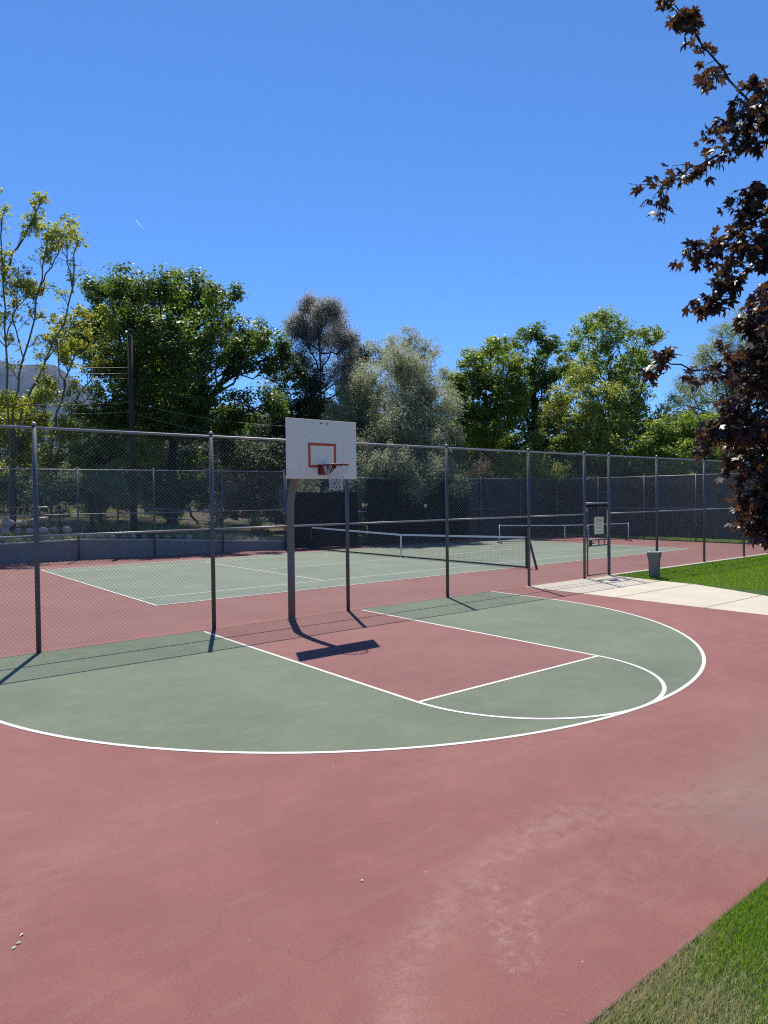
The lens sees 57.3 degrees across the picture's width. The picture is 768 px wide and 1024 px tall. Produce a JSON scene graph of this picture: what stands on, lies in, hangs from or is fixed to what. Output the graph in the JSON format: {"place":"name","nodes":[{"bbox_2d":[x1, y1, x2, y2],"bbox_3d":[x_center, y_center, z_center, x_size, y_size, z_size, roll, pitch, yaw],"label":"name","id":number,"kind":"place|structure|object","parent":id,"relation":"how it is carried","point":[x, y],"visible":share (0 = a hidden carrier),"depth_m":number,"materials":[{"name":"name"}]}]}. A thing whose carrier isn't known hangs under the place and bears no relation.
{"place":"outdoors","nodes":[
{"label":"outdoors","id":0,"kind":"place"},
{"bbox_2d":[0,493,488,543],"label":"hillside","id":1,"kind":"structure","parent":0,"point":[163,537],"depth_m":37.78,"materials":[{"name":"brown plant"}]},
{"bbox_2d":[0,371,61,527],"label":"honeysuckle bush","id":2,"kind":"object","parent":1,"relation":"on","point":[17,403],"visible":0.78,"depth_m":34.11,"materials":[{"name":"green plant"}]},
{"bbox_2d":[0,463,73,518],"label":"scrub oak","id":3,"kind":"object","parent":1,"relation":"on","point":[18,487],"visible":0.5,"depth_m":38.48,"materials":[{"name":"green plant"}]},
{"bbox_2d":[0,187,103,519],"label":"maple tree","id":4,"kind":"object","parent":1,"relation":"on","point":[51,235],"visible":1,"depth_m":33.85,"materials":[{"name":"green plant"}]},
{"bbox_2d":[45,303,122,521],"bbox_3d":[-15.240,-5.064,35.821,3.979,11.159,2.842,-1,1,4],"label":"boxelder tree","id":5,"kind":"object","parent":1,"relation":"on","point":[64,358],"visible":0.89,"depth_m":35.97,"materials":[{"name":"green plant"}]},
{"bbox_2d":[38,460,139,532],"bbox_3d":[-13.679,-0.607,32.937,4.680,3.605,3.308,-1,1,-7],"label":"juniper shrub","id":6,"kind":"object","parent":1,"relation":"on","point":[120,489],"visible":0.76,"depth_m":32.58,"materials":[{"name":"green plant"}]},
{"bbox_2d":[30,390,169,524],"bbox_3d":[-14.684,-2.709,36.404,7.883,7.160,6.197,-1,1,3],"label":"elm shrub","id":7,"kind":"object","parent":1,"relation":"on","point":[118,448],"visible":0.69,"depth_m":36.11,"materials":[{"name":"green plant"}]},
{"bbox_2d":[0,506,221,530],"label":"wooden fence","id":8,"kind":"object","parent":1,"relation":"on","point":[114,516],"visible":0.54,"depth_m":34.43,"materials":[{"name":"brown wood"}]},
{"bbox_2d":[127,335,137,534],"bbox_3d":[-11.976,-3.528,33.417,0.333,9.653,0.344,-2,2,-39],"label":"utility pole","id":9,"kind":"object","parent":1,"relation":"on","point":[132,445],"visible":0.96,"depth_m":33.30,"materials":[{"name":"brown wood"}]},
{"bbox_2d":[0,402,122,404],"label":"power line","id":10,"kind":"object","parent":9,"relation":"attached to","point":[58,404],"visible":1,"depth_m":31.27,"materials":[{"name":"metal"}]},
{"bbox_2d":[7,412,121,413],"bbox_3d":[-16.372,-4.430,29.703,11.263,0.408,0.015,-2,2,-41],"label":"power line","id":11,"kind":"object","parent":9,"relation":"attached to","point":[46,413],"visible":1,"depth_m":30.99,"materials":[{"name":"metal"}]},
{"bbox_2d":[2,363,127,367],"bbox_3d":[-16.769,-6.598,30.203,11.273,0.376,0.015,-1,1,-35],"label":"power line","id":12,"kind":"object","parent":9,"relation":"attached to","point":[80,367],"visible":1,"depth_m":32.43,"materials":[{"name":"metal"}]},
{"bbox_2d":[5,369,127,373],"bbox_3d":[-16.769,-6.373,30.203,11.271,0.416,0.015,-1,1,-35],"label":"power line","id":13,"kind":"object","parent":9,"relation":"attached to","point":[81,373],"visible":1,"depth_m":32.47,"materials":[{"name":"metal"}]},
{"bbox_2d":[134,403,275,425],"bbox_3d":[-7.902,-4.824,34.950,8.999,0.982,0.015,-1,1,-20],"label":"power line","id":14,"kind":"object","parent":9,"relation":"attached to","point":[207,418],"visible":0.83,"depth_m":34.66,"materials":[{"name":"metal"}]},
{"bbox_2d":[137,414,285,443],"bbox_3d":[-7.902,-4.107,34.950,8.991,1.465,0.015,-1,1,-20],"label":"power line","id":15,"kind":"object","parent":9,"relation":"attached to","point":[199,430],"visible":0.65,"depth_m":34.38,"materials":[{"name":"metal"}]},
{"bbox_2d":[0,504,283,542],"bbox_3d":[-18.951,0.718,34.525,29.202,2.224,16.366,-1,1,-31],"label":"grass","id":16,"kind":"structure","parent":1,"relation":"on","point":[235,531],"depth_m":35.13,"materials":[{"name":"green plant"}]},
{"bbox_2d":[0,527,9,535],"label":"boulder","id":17,"kind":"object","parent":16,"relation":"on","point":[5,529],"visible":0.76,"depth_m":28.17,"materials":[{"name":"grey stone"}]},
{"bbox_2d":[2,519,14,526],"bbox_3d":[-15.263,0.453,28.570,0.484,0.367,0.437,-2,2,-40],"label":"boulder","id":18,"kind":"object","parent":16,"relation":"on","point":[6,521],"visible":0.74,"depth_m":28.43,"materials":[{"name":"grey stone"}]},
{"bbox_2d":[14,528,22,535],"bbox_3d":[-14.837,0.800,28.562,0.354,0.323,0.299,0,1,18],"label":"boulder","id":19,"kind":"object","parent":16,"relation":"on","point":[19,531],"visible":0.87,"depth_m":28.46,"materials":[{"name":"grey stone"}]},
{"bbox_2d":[15,520,23,525],"bbox_3d":[-14.896,0.454,28.748,0.348,0.248,0.353,-1,1,-30],"label":"boulder","id":20,"kind":"object","parent":16,"relation":"on","point":[20,522],"visible":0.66,"depth_m":28.65,"materials":[{"name":"grey stone"}]},
{"bbox_2d":[26,528,33,533],"bbox_3d":[-14.482,0.778,28.785,0.355,0.276,0.393,-1,1,-34],"label":"boulder","id":21,"kind":"object","parent":16,"relation":"on","point":[28,530],"visible":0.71,"depth_m":28.63,"materials":[{"name":"grey stone"}]},
{"bbox_2d":[39,527,48,534],"bbox_3d":[-14.048,0.776,28.945,0.424,0.334,0.418,-1,1,-26],"label":"boulder","id":22,"kind":"object","parent":16,"relation":"on","point":[44,531],"visible":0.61,"depth_m":28.84,"materials":[{"name":"grey stone"}]},
{"bbox_2d":[49,527,59,533],"bbox_3d":[-13.706,0.770,29.240,0.422,0.309,0.417,-1,1,-6],"label":"boulder","id":23,"kind":"object","parent":16,"relation":"on","point":[55,531],"visible":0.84,"depth_m":29.12,"materials":[{"name":"grey stone"}]},
{"bbox_2d":[61,526,71,533],"bbox_3d":[-13.309,0.744,29.471,0.401,0.330,0.339,0,1,13],"label":"boulder","id":24,"kind":"object","parent":16,"relation":"on","point":[66,527],"visible":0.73,"depth_m":29.36,"materials":[{"name":"grey stone"}]},
{"bbox_2d":[50,261,293,525],"bbox_3d":[-11.996,-6.792,39.444,14.695,15.552,10.014,0,1,18],"label":"maple tree","id":25,"kind":"object","parent":1,"relation":"on","point":[169,367],"visible":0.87,"depth_m":37.20,"materials":[{"name":"green plant"}]},
{"bbox_2d":[0,431,356,524],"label":"hedge","id":26,"kind":"object","parent":1,"relation":"on","point":[193,446],"visible":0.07,"depth_m":51.79,"materials":[{"name":"green plant"}]},
{"bbox_2d":[136,446,226,522],"bbox_3d":[-11.647,-1.435,40.003,5.128,4.762,6.021,-1,1,-21],"label":"scrub oak","id":27,"kind":"object","parent":1,"relation":"on","point":[194,457],"visible":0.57,"depth_m":39.93,"materials":[{"name":"green plant"}]},
{"bbox_2d":[188,459,240,534],"bbox_3d":[-8.486,-0.616,35.200,2.900,4.127,2.052,-1,1,-3],"label":"dry shrub","id":28,"kind":"object","parent":1,"relation":"on","point":[218,499],"visible":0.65,"depth_m":35.24,"materials":[{"name":"green plant"}]},
{"bbox_2d":[203,438,289,529],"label":"scrub oak","id":29,"kind":"object","parent":1,"relation":"on","point":[243,462],"visible":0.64,"depth_m":42.26,"materials":[{"name":"green plant"}]},
{"bbox_2d":[246,513,271,538],"bbox_3d":[-6.236,0.801,34.745,1.314,1.581,1.354,0,1,27],"label":"goldenrod plant","id":30,"kind":"object","parent":1,"relation":"on","point":[255,524],"visible":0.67,"depth_m":34.52,"materials":[{"name":"green plant"}]},
{"bbox_2d":[198,352,343,490],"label":"maple tree","id":31,"kind":"object","parent":1,"relation":"on","point":[309,409],"visible":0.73,"depth_m":43.65,"materials":[{"name":"dark green leaf"},{"name":"dark bark"}]},
{"bbox_2d":[272,479,322,519],"bbox_3d":[-4.173,-0.682,36.357,2.829,4.780,2.703,-2,2,-39],"label":"silver willow","id":32,"kind":"object","parent":1,"relation":"on","point":[307,485],"visible":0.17,"depth_m":36.33,"materials":[{"name":"green plant"}]},
{"bbox_2d":[279,289,370,491],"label":"plum tree","id":33,"kind":"object","parent":1,"relation":"on","point":[302,328],"visible":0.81,"depth_m":44.34,"materials":[{"name":"grey plant"}]},
{"bbox_2d":[357,490,367,542],"bbox_3d":[-1.033,0.318,36.765,1.050,3.002,1.049,-2,2,-39],"label":"ivy bush","id":34,"kind":"object","parent":1,"relation":"on","point":[364,501],"visible":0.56,"depth_m":36.58,"materials":[{"name":"green plant"}]},
{"bbox_2d":[0,360,664,500],"bbox_3d":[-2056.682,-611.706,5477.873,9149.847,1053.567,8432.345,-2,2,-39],"label":"mountain","id":35,"kind":"structure","parent":0,"point":[27,381],"depth_m":4422.06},
{"bbox_2d":[0,587,767,1023],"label":"basketball court","id":36,"kind":"object","parent":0,"point":[578,873],"visible":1,"depth_m":4.61,"materials":[{"name":"red concrete"}]},
{"bbox_2d":[285,418,356,620],"bbox_3d":[-1.258,0.258,13.187,1.469,3.888,1.588,-1,1,3],"label":"basketball hoop","id":37,"kind":"object","parent":36,"relation":"on","point":[320,449],"visible":1,"depth_m":12.89,"materials":[{"name":"white metal"}]},
{"bbox_2d":[0,591,701,751],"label":"court paint","id":38,"kind":"object","parent":36,"relation":"on","point":[199,690],"visible":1,"depth_m":8.81,"materials":[{"name":"green paint"}]},
{"bbox_2d":[0,591,705,753],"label":"court lines","id":39,"kind":"object","parent":38,"relation":"on","point":[660,697],"visible":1,"depth_m":7.83,"materials":[{"name":"white paint"}]},
{"bbox_2d":[203,609,594,700],"bbox_3d":[-0.076,2.166,11.718,3.600,0.001,5.947,-2,2,-39],"label":"key paint","id":40,"kind":"object","parent":38,"relation":"on","point":[413,659],"visible":1,"depth_m":10.99,"materials":[{"name":"red paint"}]},
{"bbox_2d":[0,535,767,657],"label":"tennis surround","id":41,"kind":"object","parent":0,"point":[156,616],"visible":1,"depth_m":17.26,"materials":[{"name":"red concrete"}]},
{"bbox_2d":[0,468,285,562],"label":"chain link fence","id":42,"kind":"object","parent":41,"relation":"on","point":[153,501],"visible":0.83,"depth_m":29.98,"materials":[{"name":"metal"}]},
{"bbox_2d":[43,539,683,605],"bbox_3d":[0.695,1.825,27.720,23.836,0.001,11.115,-2,2,-39],"label":"tennis court","id":43,"kind":"object","parent":41,"relation":"on","point":[150,581],"visible":0.8,"depth_m":24.09,"materials":[{"name":"green paint"}]},
{"bbox_2d":[42,539,686,605],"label":"tennis lines","id":44,"kind":"object","parent":43,"relation":"on","point":[304,577],"visible":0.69,"depth_m":22.52,"materials":[{"name":"white paint"}]},
{"bbox_2d":[310,527,537,568],"bbox_3d":[0.756,1.288,28.152,0.177,1.081,13.203,-2,2,-40],"label":"tennis net","id":45,"kind":"object","parent":43,"relation":"on","point":[398,550],"visible":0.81,"depth_m":27.37,"materials":[{"name":"black fabric"}]},
{"bbox_2d":[285,476,556,548],"bbox_3d":[3.022,-0.133,38.113,18.055,3.537,0.282,-1,1,-32],"label":"windscreen","id":46,"kind":"object","parent":41,"relation":"on","point":[544,493],"visible":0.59,"depth_m":37.47,"materials":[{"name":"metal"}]},
{"bbox_2d":[497,523,631,543],"bbox_3d":[9.347,1.075,36.337,7.016,0.950,0.750,-1,1,-7],"label":"tennis net","id":47,"kind":"object","parent":41,"relation":"on","point":[515,526],"visible":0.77,"depth_m":36.26,"materials":[{"name":"black fabric"}]},
{"bbox_2d":[0,0,767,457],"label":"sky","id":48,"kind":"structure","parent":0,"point":[460,172],"materials":[{"name":"blue"}]},
{"bbox_2d":[107,499,761,614],"bbox_3d":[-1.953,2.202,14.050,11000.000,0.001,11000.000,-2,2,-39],"label":"ground","id":49,"kind":"structure","parent":0,"point":[195,514],"depth_m":86.62,"materials":[{"name":"brown soil"}]},
{"bbox_2d":[0,539,283,563],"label":"retaining wall","id":50,"kind":"structure","parent":49,"relation":"on","point":[23,552],"depth_m":29.59,"materials":[{"name":"concrete"}]},
{"bbox_2d":[335,340,382,533],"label":"conifer tree","id":51,"kind":"object","parent":49,"relation":"on","point":[360,351],"visible":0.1,"depth_m":46.85,"materials":[{"name":"green plant"}]},
{"bbox_2d":[0,398,761,518],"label":"woodland","id":52,"kind":"object","parent":49,"relation":"on","point":[328,487],"visible":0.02,"depth_m":69.26,"materials":[{"name":"green plant"}]},
{"bbox_2d":[0,422,764,653],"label":"chain link fence","id":53,"kind":"object","parent":49,"relation":"on","point":[33,427],"visible":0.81,"depth_m":14.74,"materials":[{"name":"metal"}]},
{"bbox_2d":[586,506,612,575],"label":"metal gate","id":54,"kind":"structure","parent":53,"relation":"attached to","point":[589,543],"depth_m":20.63,"materials":[{"name":"metal"}]},
{"bbox_2d":[594,517,603,533],"bbox_3d":[6.306,0.396,20.611,0.450,0.500,0.015,-2,2,-39],"label":"notice sign","id":55,"kind":"object","parent":54,"relation":"attached to","point":[598,525],"visible":1,"depth_m":20.60,"materials":[{"name":"white metal"}]},
{"bbox_2d":[319,339,476,505],"bbox_3d":[1.030,-4.067,40.191,9.741,11.668,10.613,-2,2,-39],"label":"silver willow","id":56,"kind":"object","parent":49,"relation":"on","point":[407,405],"visible":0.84,"depth_m":39.23,"materials":[{"name":"green plant"}]},
{"bbox_2d":[362,324,455,479],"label":"olive tree","id":57,"kind":"object","parent":49,"relation":"on","point":[409,339],"visible":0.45,"depth_m":47.11,"materials":[{"name":"green plant"}]},
{"bbox_2d":[443,445,510,488],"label":"trailing shrub","id":58,"kind":"object","parent":49,"relation":"on","point":[481,471],"visible":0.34,"depth_m":40.85,"materials":[{"name":"green plant"}]},
{"bbox_2d":[440,334,536,479],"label":"ash tree","id":59,"kind":"object","parent":49,"relation":"on","point":[480,431],"visible":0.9,"depth_m":45.55,"materials":[{"name":"green plant"}]},
{"bbox_2d":[492,447,577,496],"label":"trailing shrub","id":60,"kind":"object","parent":49,"relation":"on","point":[552,473],"visible":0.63,"depth_m":42.79,"materials":[{"name":"green plant"}]},
{"bbox_2d":[588,881,766,1023],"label":"court edge","id":61,"kind":"object","parent":49,"relation":"on","point":[641,983],"visible":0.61,"depth_m":3.60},
{"bbox_2d":[611,553,766,575],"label":"kerb","id":62,"kind":"structure","parent":49,"relation":"on","point":[641,571],"depth_m":23.83,"materials":[{"name":"concrete"}]},
{"bbox_2d":[628,0,767,553],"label":"crimson maple","id":63,"kind":"object","parent":49,"relation":"on","point":[747,434],"visible":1,"depth_m":5.35,"materials":[{"name":"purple plant"}]},
{"bbox_2d":[229,519,757,543],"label":"lawn","id":64,"kind":"structure","parent":0,"point":[268,521],"depth_m":75.48,"materials":[{"name":"green plant"}]},
{"bbox_2d":[507,320,568,477],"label":"poplar tree","id":65,"kind":"object","parent":64,"relation":"on","point":[535,368],"visible":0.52,"depth_m":49.95,"materials":[{"name":"green leaf"},{"name":"dark bark"}]},
{"bbox_2d":[527,358,633,479],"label":"box elder","id":66,"kind":"object","parent":64,"relation":"on","point":[573,441],"visible":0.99,"depth_m":44.67,"materials":[{"name":"green plant"}]},
{"bbox_2d":[438,410,766,479],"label":"hedge","id":67,"kind":"object","parent":64,"relation":"on","point":[513,445],"visible":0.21,"depth_m":50.05,"materials":[{"name":"green plant"}]},
{"bbox_2d":[539,303,668,476],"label":"locust tree","id":68,"kind":"object","parent":64,"relation":"on","point":[603,323],"visible":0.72,"depth_m":49.57,"materials":[{"name":"green plant"}]},
{"bbox_2d":[556,473,767,541],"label":"chain link fence","id":69,"kind":"object","parent":64,"relation":"on","point":[696,484],"visible":0.61,"depth_m":37.95,"materials":[{"name":"metal"}]},
{"bbox_2d":[581,443,767,478],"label":"trailing shrub","id":70,"kind":"object","parent":64,"relation":"on","point":[626,464],"visible":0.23,"depth_m":46.57,"materials":[{"name":"green plant"}]},
{"bbox_2d":[626,409,742,476],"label":"mulberry bush","id":71,"kind":"object","parent":64,"relation":"on","point":[663,439],"visible":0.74,"depth_m":43.37,"materials":[{"name":"green plant"}]},
{"bbox_2d":[655,301,767,474],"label":"willow tree","id":72,"kind":"object","parent":64,"relation":"on","point":[678,400],"visible":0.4,"depth_m":51.54,"materials":[{"name":"green plant"}]},
{"bbox_2d":[526,575,767,614],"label":"walkway","id":73,"kind":"structure","parent":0,"point":[695,595],"depth_m":17.22,"materials":[{"name":"concrete"}]},
{"bbox_2d":[555,533,748,542],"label":"grass","id":74,"kind":"structure","parent":0,"point":[649,537],"depth_m":38.26,"materials":[{"name":"green plant"}]},
{"bbox_2d":[581,875,767,1023],"bbox_3d":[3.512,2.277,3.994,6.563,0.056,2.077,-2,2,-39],"label":"grass","id":75,"kind":"structure","parent":0,"point":[705,938],"depth_m":3.50,"materials":[{"name":"green plant"}]},
{"bbox_2d":[616,554,767,595],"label":"lawn","id":76,"kind":"structure","parent":0,"point":[757,591],"depth_m":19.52,"materials":[{"name":"green plant"}]},
{"bbox_2d":[647,551,661,577],"bbox_3d":[7.842,1.523,20.393,0.404,0.750,0.404,0,1,25],"label":"litter bin","id":77,"kind":"object","parent":76,"relation":"on","point":[654,557],"visible":1,"depth_m":20.25,"materials":[{"name":"grey metal"}]}
]}

